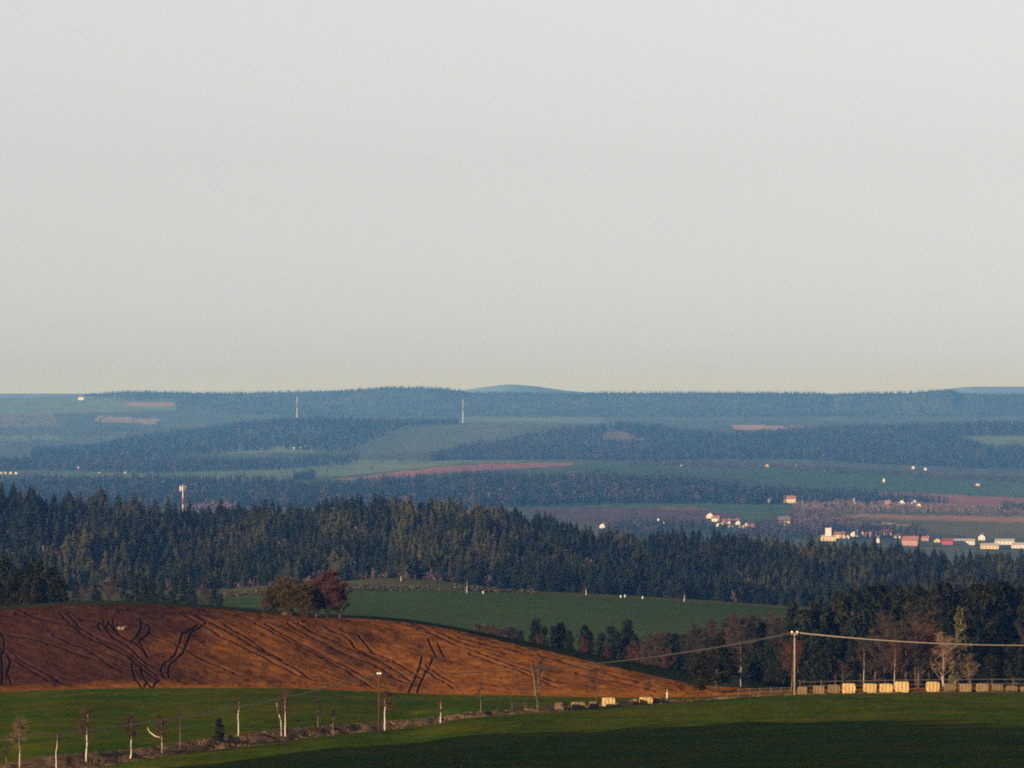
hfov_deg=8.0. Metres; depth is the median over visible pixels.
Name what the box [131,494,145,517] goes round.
spruce
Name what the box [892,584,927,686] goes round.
pine tree
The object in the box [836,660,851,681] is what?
sapling
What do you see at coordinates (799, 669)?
spruce tree
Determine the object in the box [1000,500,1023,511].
scrub
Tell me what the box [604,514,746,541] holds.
forest
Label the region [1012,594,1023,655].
pine tree
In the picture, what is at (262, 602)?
bush
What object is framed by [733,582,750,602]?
spruce
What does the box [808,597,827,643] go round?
spruce tree
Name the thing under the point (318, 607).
bare tree
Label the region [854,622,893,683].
pine tree
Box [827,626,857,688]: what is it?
spruce tree
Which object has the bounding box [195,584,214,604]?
bare tree
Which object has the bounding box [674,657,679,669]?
spruce tree
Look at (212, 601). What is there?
spruce tree
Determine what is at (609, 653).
bare tree
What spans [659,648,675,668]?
bare tree
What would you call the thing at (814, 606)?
spruce tree
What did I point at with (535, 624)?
spruce tree
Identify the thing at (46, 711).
green field
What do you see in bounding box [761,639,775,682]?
spruce tree
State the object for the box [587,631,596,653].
spruce tree
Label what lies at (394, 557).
spruce
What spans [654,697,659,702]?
straw bale
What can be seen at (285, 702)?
birch tree
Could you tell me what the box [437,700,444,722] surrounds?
sapling
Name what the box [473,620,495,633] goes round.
bare tree
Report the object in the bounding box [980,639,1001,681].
pine tree
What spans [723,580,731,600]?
spruce
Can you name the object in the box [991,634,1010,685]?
pine tree
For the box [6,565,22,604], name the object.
pine tree
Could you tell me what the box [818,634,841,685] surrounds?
spruce tree
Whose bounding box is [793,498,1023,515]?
scrub
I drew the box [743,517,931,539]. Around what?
forest
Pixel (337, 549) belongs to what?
spruce
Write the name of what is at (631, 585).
spruce
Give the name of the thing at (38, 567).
pine tree
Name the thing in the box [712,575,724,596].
spruce
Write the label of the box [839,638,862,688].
spruce tree
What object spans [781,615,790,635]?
spruce tree
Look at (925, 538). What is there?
house
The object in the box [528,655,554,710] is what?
bare tree
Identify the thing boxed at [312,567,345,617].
bare tree
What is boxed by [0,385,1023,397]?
hills
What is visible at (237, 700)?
bare tree
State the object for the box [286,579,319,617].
bush
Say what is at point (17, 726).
sapling
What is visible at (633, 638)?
spruce tree
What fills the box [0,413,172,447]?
scrub
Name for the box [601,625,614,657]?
spruce tree
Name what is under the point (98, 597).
spruce tree
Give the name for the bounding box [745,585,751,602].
spruce
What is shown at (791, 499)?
house
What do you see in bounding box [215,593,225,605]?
spruce tree
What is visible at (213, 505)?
scrub
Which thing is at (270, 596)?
bush
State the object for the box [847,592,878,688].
spruce tree
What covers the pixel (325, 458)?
forest
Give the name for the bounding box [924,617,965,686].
spruce tree
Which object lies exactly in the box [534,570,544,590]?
spruce
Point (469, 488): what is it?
forest
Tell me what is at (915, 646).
bare tree
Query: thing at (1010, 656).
pine tree
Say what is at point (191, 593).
spruce tree
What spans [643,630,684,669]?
bare tree
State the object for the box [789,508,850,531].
scrub
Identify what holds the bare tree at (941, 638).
on the dell ground at (672, 674)
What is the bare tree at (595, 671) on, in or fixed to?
on the grass verge
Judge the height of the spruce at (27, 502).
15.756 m
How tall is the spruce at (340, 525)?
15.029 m
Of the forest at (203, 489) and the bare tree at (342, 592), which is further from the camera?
the forest at (203, 489)
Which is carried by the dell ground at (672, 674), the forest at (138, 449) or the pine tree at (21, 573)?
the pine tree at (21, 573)
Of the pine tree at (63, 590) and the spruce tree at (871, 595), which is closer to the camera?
the spruce tree at (871, 595)
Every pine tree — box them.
[0,555,23,605]
[1,578,20,605]
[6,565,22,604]
[9,567,33,603]
[18,575,41,604]
[21,560,34,604]
[31,555,46,603]
[32,566,64,602]
[48,574,69,601]
[48,586,57,602]
[59,584,67,601]
[686,653,711,693]
[702,637,735,689]
[821,594,856,671]
[831,585,881,634]
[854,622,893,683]
[875,582,893,675]
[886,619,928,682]
[891,587,925,687]
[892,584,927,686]
[902,588,958,680]
[914,579,969,678]
[936,587,975,682]
[954,581,1000,681]
[954,587,980,681]
[967,581,1021,674]
[969,578,1021,676]
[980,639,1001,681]
[981,585,1022,684]
[981,653,1000,685]
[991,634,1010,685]
[998,584,1023,685]
[998,641,1023,682]
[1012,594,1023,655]
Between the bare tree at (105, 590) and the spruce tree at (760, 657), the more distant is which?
the bare tree at (105, 590)
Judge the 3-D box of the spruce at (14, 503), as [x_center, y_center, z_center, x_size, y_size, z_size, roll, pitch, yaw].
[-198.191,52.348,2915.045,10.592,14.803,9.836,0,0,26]
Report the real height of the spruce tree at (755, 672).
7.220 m
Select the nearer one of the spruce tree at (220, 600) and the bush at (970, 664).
the bush at (970, 664)
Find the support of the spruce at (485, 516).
on the wooded hill at (282, 559)
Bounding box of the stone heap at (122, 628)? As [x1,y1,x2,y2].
[117,626,126,629]
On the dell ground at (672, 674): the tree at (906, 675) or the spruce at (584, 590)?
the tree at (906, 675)
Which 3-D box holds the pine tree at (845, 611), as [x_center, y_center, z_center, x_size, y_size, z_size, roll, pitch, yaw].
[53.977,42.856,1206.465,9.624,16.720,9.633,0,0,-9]
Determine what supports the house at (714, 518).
on the valley land
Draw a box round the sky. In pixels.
[0,0,1023,393]
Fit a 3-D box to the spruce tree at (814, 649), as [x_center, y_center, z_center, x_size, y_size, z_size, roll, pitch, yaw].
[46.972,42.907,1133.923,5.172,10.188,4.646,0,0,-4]
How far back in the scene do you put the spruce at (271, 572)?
2442.80 m
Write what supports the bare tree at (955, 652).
on the dell ground at (672, 674)
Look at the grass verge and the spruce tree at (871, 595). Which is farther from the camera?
the spruce tree at (871, 595)
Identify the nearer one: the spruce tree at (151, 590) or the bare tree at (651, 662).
the bare tree at (651, 662)
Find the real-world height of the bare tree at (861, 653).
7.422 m
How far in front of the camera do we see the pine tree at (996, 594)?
1209.72 m
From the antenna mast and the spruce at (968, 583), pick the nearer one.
the spruce at (968, 583)
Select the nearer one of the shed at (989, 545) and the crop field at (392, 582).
the crop field at (392, 582)
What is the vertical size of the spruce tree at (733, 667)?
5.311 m
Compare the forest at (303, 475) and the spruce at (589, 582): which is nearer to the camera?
the spruce at (589, 582)
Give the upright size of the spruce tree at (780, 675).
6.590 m
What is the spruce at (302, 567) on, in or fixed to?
on the wooded hill at (282, 559)
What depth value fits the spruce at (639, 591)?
2393.45 m
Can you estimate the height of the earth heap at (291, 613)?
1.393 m
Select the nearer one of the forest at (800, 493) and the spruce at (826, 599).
the spruce at (826, 599)
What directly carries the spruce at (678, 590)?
on the wooded hill at (282, 559)
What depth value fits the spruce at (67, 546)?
2627.36 m
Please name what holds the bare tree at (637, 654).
on the dell ground at (672, 674)
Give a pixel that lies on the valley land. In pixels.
(416, 440)
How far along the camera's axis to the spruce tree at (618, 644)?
1353.52 m
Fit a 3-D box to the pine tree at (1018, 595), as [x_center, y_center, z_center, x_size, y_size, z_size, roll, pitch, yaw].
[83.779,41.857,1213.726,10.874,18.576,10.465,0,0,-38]
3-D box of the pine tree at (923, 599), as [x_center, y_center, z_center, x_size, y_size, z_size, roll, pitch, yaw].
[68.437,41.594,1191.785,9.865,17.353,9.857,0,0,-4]
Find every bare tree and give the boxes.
[53,730,62,767]
[76,584,92,601]
[100,579,117,600]
[108,578,119,600]
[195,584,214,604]
[235,697,241,735]
[308,579,325,615]
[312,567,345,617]
[327,578,354,617]
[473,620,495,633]
[481,624,501,631]
[490,623,515,638]
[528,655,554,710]
[533,634,544,644]
[578,637,590,652]
[585,661,606,707]
[603,647,611,657]
[623,645,634,661]
[624,633,654,664]
[632,642,645,663]
[635,632,673,667]
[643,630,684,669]
[648,652,658,666]
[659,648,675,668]
[666,628,700,670]
[677,622,714,670]
[703,616,737,667]
[712,611,758,675]
[717,616,742,674]
[726,610,765,676]
[744,606,783,667]
[766,610,802,659]
[777,638,806,690]
[853,609,900,682]
[853,641,874,683]
[871,634,901,682]
[885,627,919,680]
[888,603,950,686]
[898,627,934,687]
[909,619,942,681]
[928,632,958,686]
[1015,627,1023,684]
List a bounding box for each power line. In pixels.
[0,674,379,738]
[419,632,796,673]
[793,632,1023,645]
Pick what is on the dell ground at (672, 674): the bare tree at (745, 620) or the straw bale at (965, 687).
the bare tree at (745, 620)
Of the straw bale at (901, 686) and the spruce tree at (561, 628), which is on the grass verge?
the straw bale at (901, 686)
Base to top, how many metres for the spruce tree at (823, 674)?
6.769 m
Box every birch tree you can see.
[73,707,96,761]
[122,712,142,758]
[147,714,169,752]
[268,688,293,735]
[379,686,396,730]
[730,639,751,687]
[885,637,903,686]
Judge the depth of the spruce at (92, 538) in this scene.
2712.70 m
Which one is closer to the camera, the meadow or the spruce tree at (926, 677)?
the meadow
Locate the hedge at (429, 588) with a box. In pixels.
[222,583,534,596]
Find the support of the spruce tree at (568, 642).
on the dell ground at (672, 674)
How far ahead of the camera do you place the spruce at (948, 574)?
2627.90 m
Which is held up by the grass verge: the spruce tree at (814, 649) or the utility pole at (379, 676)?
the utility pole at (379, 676)
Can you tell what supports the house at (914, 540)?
on the valley land
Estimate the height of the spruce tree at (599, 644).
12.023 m
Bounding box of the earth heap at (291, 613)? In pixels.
[279,608,295,615]
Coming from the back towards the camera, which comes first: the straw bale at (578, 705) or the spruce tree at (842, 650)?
the spruce tree at (842, 650)
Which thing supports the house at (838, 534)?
on the valley land
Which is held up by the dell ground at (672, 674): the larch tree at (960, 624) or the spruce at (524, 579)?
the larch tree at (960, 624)
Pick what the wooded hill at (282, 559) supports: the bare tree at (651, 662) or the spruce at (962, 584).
the spruce at (962, 584)
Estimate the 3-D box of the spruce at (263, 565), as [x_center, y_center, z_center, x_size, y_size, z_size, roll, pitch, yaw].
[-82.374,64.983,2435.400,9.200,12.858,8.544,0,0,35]
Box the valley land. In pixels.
[0,388,1023,565]
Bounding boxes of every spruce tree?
[70,581,83,601]
[90,585,96,600]
[94,590,102,600]
[118,578,133,600]
[128,574,142,600]
[146,582,158,600]
[156,580,167,601]
[166,577,179,602]
[185,579,202,603]
[208,585,218,604]
[209,718,225,742]
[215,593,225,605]
[507,626,516,638]
[514,630,526,640]
[528,617,541,642]
[535,624,548,644]
[548,625,557,646]
[554,622,568,648]
[562,630,576,650]
[575,624,590,653]
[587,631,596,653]
[593,631,606,655]
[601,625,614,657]
[608,629,626,659]
[611,646,615,658]
[620,618,633,661]
[627,634,639,662]
[668,632,683,670]
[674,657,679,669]
[684,650,691,671]
[700,649,708,673]
[702,622,717,672]
[728,647,741,675]
[741,621,768,677]
[742,652,750,677]
[747,642,763,682]
[757,653,765,682]
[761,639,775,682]
[762,657,777,686]
[772,600,802,682]
[773,636,789,686]
[774,631,792,683]
[775,650,790,687]
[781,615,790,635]
[789,642,805,688]
[790,600,824,669]
[791,607,819,688]
[799,629,829,688]
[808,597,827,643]
[809,648,831,688]
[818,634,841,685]
[820,588,844,683]
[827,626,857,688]
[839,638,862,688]
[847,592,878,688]
[859,582,892,687]
[876,584,913,687]
[912,623,941,686]
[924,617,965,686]
[971,627,1000,685]
[1014,660,1023,685]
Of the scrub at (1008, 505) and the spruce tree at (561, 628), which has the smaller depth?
the spruce tree at (561, 628)
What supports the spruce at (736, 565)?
on the wooded hill at (282, 559)
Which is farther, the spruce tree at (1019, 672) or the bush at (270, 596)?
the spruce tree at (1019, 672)
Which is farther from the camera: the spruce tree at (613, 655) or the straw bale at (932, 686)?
the spruce tree at (613, 655)
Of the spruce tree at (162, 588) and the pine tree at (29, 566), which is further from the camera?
the spruce tree at (162, 588)
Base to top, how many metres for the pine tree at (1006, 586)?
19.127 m
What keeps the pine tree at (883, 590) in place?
on the dell ground at (672, 674)
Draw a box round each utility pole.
[377,673,381,730]
[791,631,797,694]
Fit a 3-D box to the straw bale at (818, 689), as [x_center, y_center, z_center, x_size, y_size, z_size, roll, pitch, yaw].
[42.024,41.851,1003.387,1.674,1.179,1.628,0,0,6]
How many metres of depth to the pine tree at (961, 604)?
1213.03 m
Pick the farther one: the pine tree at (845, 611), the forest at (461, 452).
the forest at (461, 452)
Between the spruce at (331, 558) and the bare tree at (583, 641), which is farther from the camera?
the spruce at (331, 558)
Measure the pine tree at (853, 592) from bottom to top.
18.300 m
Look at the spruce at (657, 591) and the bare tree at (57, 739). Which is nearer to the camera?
the bare tree at (57, 739)
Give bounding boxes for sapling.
[2,747,8,763]
[7,716,28,767]
[174,709,185,747]
[313,691,322,715]
[328,702,338,735]
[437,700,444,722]
[474,680,484,712]
[642,673,650,690]
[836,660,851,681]
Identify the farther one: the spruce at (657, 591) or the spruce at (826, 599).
the spruce at (657, 591)
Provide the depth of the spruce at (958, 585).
2510.94 m
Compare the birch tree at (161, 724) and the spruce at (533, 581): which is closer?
the birch tree at (161, 724)
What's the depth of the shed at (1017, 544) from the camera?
6662.19 m
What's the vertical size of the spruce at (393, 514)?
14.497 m
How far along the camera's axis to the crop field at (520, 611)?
1960.23 m
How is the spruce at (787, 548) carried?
on the wooded hill at (282, 559)
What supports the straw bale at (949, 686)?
on the grass verge
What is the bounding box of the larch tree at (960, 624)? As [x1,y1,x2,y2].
[948,606,975,685]
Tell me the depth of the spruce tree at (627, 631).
1378.79 m
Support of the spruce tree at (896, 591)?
on the dell ground at (672, 674)
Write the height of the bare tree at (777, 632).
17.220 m
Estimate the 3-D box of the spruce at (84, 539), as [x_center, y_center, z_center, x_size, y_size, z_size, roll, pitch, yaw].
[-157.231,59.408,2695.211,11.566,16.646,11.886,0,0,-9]
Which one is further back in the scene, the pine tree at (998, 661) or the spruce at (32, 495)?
the spruce at (32, 495)
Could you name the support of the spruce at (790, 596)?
on the wooded hill at (282, 559)
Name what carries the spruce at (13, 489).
on the wooded hill at (282, 559)
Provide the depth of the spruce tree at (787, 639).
1211.40 m
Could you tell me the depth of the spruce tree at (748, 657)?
1217.70 m
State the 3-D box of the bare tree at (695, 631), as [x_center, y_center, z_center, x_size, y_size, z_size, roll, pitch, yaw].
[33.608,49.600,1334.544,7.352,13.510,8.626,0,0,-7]
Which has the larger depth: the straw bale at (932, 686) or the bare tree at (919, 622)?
the bare tree at (919, 622)
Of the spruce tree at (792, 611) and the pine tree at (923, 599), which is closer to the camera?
the pine tree at (923, 599)
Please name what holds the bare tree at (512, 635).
on the dell ground at (672, 674)
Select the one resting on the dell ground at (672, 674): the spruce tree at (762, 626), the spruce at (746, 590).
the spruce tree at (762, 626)
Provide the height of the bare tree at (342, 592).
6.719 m
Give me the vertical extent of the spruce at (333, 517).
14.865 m
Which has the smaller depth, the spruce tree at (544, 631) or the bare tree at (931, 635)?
the bare tree at (931, 635)
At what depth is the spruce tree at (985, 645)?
1124.28 m
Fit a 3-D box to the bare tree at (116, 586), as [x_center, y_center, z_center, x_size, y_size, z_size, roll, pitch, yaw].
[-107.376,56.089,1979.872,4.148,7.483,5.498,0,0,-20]
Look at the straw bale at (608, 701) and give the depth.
972.20 m
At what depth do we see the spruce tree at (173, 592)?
1949.75 m
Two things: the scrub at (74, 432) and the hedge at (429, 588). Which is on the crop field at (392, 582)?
the hedge at (429, 588)
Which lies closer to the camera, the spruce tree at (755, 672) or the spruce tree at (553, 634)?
the spruce tree at (755, 672)
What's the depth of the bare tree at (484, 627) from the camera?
1372.32 m
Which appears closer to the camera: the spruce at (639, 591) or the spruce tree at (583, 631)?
the spruce tree at (583, 631)
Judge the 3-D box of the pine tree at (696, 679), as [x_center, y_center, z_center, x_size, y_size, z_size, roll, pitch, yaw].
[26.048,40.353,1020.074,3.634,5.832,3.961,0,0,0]
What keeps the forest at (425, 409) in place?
on the valley land
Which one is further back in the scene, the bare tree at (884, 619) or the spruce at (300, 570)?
the spruce at (300, 570)
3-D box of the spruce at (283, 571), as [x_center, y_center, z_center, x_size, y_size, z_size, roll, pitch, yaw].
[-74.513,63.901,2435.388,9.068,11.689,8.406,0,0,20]
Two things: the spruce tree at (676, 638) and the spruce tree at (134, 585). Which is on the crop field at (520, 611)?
the spruce tree at (134, 585)
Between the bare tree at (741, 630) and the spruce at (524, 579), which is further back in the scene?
the spruce at (524, 579)
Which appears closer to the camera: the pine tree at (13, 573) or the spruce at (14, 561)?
the pine tree at (13, 573)
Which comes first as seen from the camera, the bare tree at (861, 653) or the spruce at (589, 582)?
the bare tree at (861, 653)
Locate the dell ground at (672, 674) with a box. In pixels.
[0,601,1018,689]
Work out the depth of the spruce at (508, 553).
2631.07 m
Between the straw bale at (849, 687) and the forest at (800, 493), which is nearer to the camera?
the straw bale at (849, 687)
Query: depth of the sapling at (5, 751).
861.65 m
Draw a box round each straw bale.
[555,702,566,709]
[571,701,584,708]
[589,701,598,707]
[602,697,614,705]
[618,700,631,704]
[639,697,652,703]
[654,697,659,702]
[798,686,809,693]
[812,685,824,693]
[828,684,840,692]
[842,683,855,692]
[863,683,876,692]
[879,683,892,691]
[895,681,908,691]
[926,681,939,691]
[943,683,955,690]
[959,683,972,691]
[976,683,988,691]
[991,684,1002,690]
[1006,685,1017,690]
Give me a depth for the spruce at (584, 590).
2382.17 m
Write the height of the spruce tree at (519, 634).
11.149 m
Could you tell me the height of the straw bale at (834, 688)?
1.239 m
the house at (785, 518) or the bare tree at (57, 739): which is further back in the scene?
the house at (785, 518)
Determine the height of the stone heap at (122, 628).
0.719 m
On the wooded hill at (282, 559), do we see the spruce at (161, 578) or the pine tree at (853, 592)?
the spruce at (161, 578)
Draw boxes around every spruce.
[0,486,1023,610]
[9,498,19,516]
[10,482,17,496]
[11,549,17,567]
[16,550,24,569]
[19,488,46,515]
[22,494,33,513]
[43,558,47,570]
[55,535,75,560]
[78,523,97,563]
[89,523,98,549]
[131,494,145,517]
[155,571,166,589]
[227,517,239,540]
[239,554,255,586]
[255,535,262,552]
[256,560,271,585]
[258,514,266,531]
[258,567,269,585]
[262,553,276,583]
[279,559,294,580]
[282,558,294,581]
[291,559,304,583]
[296,555,307,581]
[319,554,329,577]
[325,507,337,531]
[327,546,339,568]
[335,513,343,534]
[335,540,341,557]
[344,512,355,532]
[389,496,399,524]
[390,551,397,566]
[397,552,406,577]
[405,496,413,509]
[482,506,491,528]
[505,543,514,564]
[514,558,536,590]
[530,570,535,590]
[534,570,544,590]
[581,577,589,593]
[587,574,591,592]
[611,567,623,594]
[618,572,633,595]
[625,570,635,595]
[636,579,644,595]
[653,571,663,596]
[662,576,675,597]
[669,577,690,598]
[672,571,689,595]
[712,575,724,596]
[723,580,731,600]
[729,571,750,594]
[733,555,740,573]
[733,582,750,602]
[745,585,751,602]
[781,539,790,557]
[785,586,794,603]
[794,582,811,606]
[819,578,831,594]
[822,591,830,607]
[894,536,899,549]
[902,565,914,583]
[940,564,956,585]
[955,580,961,591]
[960,577,965,589]
[967,572,974,586]
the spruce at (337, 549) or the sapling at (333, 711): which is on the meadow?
the sapling at (333, 711)
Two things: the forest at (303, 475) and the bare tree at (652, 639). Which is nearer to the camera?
the bare tree at (652, 639)
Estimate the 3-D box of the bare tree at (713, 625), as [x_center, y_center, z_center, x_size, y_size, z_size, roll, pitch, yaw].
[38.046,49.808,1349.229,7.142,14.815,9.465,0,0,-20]
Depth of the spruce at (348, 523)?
2811.61 m
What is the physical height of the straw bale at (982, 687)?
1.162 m
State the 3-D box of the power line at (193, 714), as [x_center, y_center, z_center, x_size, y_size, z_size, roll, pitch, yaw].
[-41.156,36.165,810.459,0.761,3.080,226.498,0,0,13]
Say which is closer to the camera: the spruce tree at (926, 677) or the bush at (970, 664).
the bush at (970, 664)
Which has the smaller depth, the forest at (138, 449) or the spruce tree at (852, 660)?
the spruce tree at (852, 660)
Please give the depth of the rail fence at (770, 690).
1005.88 m
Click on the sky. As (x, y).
(203, 196)
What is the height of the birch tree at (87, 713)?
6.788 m
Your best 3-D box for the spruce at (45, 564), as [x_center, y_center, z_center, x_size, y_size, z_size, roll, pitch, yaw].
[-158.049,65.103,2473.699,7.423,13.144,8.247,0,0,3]
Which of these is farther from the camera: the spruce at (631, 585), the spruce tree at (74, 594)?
the spruce at (631, 585)
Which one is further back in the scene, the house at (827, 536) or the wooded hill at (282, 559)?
the house at (827, 536)
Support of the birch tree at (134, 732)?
on the grass verge
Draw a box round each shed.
[942,538,953,544]
[954,539,975,544]
[980,543,999,548]
[995,539,1014,544]
[1011,542,1023,547]
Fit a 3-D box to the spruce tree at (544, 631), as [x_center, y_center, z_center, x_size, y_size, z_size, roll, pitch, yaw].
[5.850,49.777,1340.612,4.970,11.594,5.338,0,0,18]
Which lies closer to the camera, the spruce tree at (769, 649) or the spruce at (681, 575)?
the spruce tree at (769, 649)
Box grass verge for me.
[0,690,1023,767]
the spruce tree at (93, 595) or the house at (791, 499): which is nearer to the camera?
the spruce tree at (93, 595)
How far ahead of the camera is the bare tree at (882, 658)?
1058.45 m
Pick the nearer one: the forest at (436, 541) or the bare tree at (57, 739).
the bare tree at (57, 739)
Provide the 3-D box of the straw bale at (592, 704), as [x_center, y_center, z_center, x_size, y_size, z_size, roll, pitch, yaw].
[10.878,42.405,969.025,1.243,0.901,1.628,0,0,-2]
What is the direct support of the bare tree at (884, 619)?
on the dell ground at (672, 674)
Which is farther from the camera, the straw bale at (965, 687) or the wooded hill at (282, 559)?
the wooded hill at (282, 559)
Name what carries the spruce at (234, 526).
on the wooded hill at (282, 559)
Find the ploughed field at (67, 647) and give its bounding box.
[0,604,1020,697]
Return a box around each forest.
[0,452,299,472]
[0,469,298,508]
[30,414,458,458]
[85,385,1023,417]
[243,466,792,507]
[293,450,360,467]
[293,468,315,480]
[422,421,673,461]
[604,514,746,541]
[609,418,1023,469]
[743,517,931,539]
[772,484,947,503]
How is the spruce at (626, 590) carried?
on the wooded hill at (282, 559)
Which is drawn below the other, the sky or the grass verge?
the grass verge
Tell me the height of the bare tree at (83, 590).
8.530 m
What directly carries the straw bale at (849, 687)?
on the grass verge
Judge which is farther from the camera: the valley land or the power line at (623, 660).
the valley land
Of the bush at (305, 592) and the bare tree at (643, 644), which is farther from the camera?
the bare tree at (643, 644)
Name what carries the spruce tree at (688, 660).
on the dell ground at (672, 674)
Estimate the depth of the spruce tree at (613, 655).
1188.58 m
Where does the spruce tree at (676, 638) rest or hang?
on the dell ground at (672, 674)
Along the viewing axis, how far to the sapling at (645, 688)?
981.11 m
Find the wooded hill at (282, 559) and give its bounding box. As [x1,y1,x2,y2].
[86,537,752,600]
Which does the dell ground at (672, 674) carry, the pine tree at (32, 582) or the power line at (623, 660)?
the pine tree at (32, 582)
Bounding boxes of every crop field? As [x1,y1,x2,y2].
[0,590,846,663]
[1,578,808,609]
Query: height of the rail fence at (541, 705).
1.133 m
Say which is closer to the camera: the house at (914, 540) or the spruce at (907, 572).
the spruce at (907, 572)
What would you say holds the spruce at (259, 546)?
on the wooded hill at (282, 559)
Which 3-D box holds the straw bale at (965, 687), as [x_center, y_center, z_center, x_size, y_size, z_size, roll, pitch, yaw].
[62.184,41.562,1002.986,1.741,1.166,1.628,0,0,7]
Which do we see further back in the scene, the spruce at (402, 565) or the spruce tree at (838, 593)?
the spruce at (402, 565)
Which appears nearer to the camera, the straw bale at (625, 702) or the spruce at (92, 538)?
the straw bale at (625, 702)
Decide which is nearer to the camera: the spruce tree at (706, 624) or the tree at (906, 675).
the tree at (906, 675)
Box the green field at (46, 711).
[0,688,1019,763]
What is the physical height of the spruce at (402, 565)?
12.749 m
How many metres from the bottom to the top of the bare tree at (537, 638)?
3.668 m
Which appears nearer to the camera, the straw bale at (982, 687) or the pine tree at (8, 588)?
the straw bale at (982, 687)
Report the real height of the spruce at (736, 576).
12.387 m
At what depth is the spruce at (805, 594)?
2403.87 m
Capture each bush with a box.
[256,586,281,613]
[258,598,268,611]
[263,575,299,615]
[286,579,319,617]
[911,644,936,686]
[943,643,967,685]
[959,653,979,682]
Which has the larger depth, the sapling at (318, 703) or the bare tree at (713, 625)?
the bare tree at (713, 625)
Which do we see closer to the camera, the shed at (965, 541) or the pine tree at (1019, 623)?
the pine tree at (1019, 623)
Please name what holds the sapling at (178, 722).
on the grass verge
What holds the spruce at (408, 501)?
on the wooded hill at (282, 559)
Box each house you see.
[711,515,720,521]
[721,518,731,523]
[777,515,790,525]
[784,496,795,502]
[821,528,835,540]
[834,531,846,537]
[902,535,919,545]
[921,535,929,540]
[978,533,985,539]
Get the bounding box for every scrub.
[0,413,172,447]
[64,442,439,473]
[181,500,236,514]
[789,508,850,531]
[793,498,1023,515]
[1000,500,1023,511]
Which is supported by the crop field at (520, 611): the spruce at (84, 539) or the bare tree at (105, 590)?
the bare tree at (105, 590)
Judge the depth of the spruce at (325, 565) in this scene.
2471.80 m
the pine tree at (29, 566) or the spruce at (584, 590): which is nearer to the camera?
the pine tree at (29, 566)
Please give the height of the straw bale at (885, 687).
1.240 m
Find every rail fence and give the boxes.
[523,703,554,708]
[738,687,790,695]
[808,678,1023,686]
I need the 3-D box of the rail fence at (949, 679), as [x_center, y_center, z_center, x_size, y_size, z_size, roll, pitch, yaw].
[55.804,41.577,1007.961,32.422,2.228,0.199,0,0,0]
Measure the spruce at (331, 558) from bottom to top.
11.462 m
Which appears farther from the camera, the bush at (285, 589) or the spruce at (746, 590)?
the spruce at (746, 590)
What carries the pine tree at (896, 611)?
on the dell ground at (672, 674)
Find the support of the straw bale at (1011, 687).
on the grass verge
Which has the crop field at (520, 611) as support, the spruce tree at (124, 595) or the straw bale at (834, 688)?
the spruce tree at (124, 595)
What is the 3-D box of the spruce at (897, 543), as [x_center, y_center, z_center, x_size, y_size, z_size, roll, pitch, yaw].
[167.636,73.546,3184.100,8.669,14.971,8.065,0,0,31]
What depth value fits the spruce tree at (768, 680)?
1101.47 m
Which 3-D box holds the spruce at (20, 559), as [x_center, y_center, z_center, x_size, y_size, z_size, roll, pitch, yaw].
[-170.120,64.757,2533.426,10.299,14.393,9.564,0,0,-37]
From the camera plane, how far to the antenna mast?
3159.83 m
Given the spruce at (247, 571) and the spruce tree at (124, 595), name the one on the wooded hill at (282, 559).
the spruce at (247, 571)
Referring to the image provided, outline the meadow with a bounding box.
[99,692,1023,767]
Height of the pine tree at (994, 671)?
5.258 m
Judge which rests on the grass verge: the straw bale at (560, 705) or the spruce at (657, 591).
the straw bale at (560, 705)
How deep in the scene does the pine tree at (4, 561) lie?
1338.93 m
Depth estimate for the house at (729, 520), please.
7454.43 m
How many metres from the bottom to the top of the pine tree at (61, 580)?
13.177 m
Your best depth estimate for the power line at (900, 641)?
1002.94 m
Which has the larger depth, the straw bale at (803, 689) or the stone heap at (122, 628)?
the stone heap at (122, 628)
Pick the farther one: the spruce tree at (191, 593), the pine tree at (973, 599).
the spruce tree at (191, 593)
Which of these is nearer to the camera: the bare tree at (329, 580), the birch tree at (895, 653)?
the birch tree at (895, 653)
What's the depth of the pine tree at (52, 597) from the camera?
1269.67 m
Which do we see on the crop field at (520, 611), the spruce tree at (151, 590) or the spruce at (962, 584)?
the spruce tree at (151, 590)
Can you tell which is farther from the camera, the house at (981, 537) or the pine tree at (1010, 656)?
the house at (981, 537)
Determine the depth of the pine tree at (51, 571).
1299.45 m
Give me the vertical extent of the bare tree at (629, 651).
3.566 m
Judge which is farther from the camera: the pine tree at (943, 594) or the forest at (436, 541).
the forest at (436, 541)
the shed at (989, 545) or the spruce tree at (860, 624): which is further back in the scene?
the shed at (989, 545)
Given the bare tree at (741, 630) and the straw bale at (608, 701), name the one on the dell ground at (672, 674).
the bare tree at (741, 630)

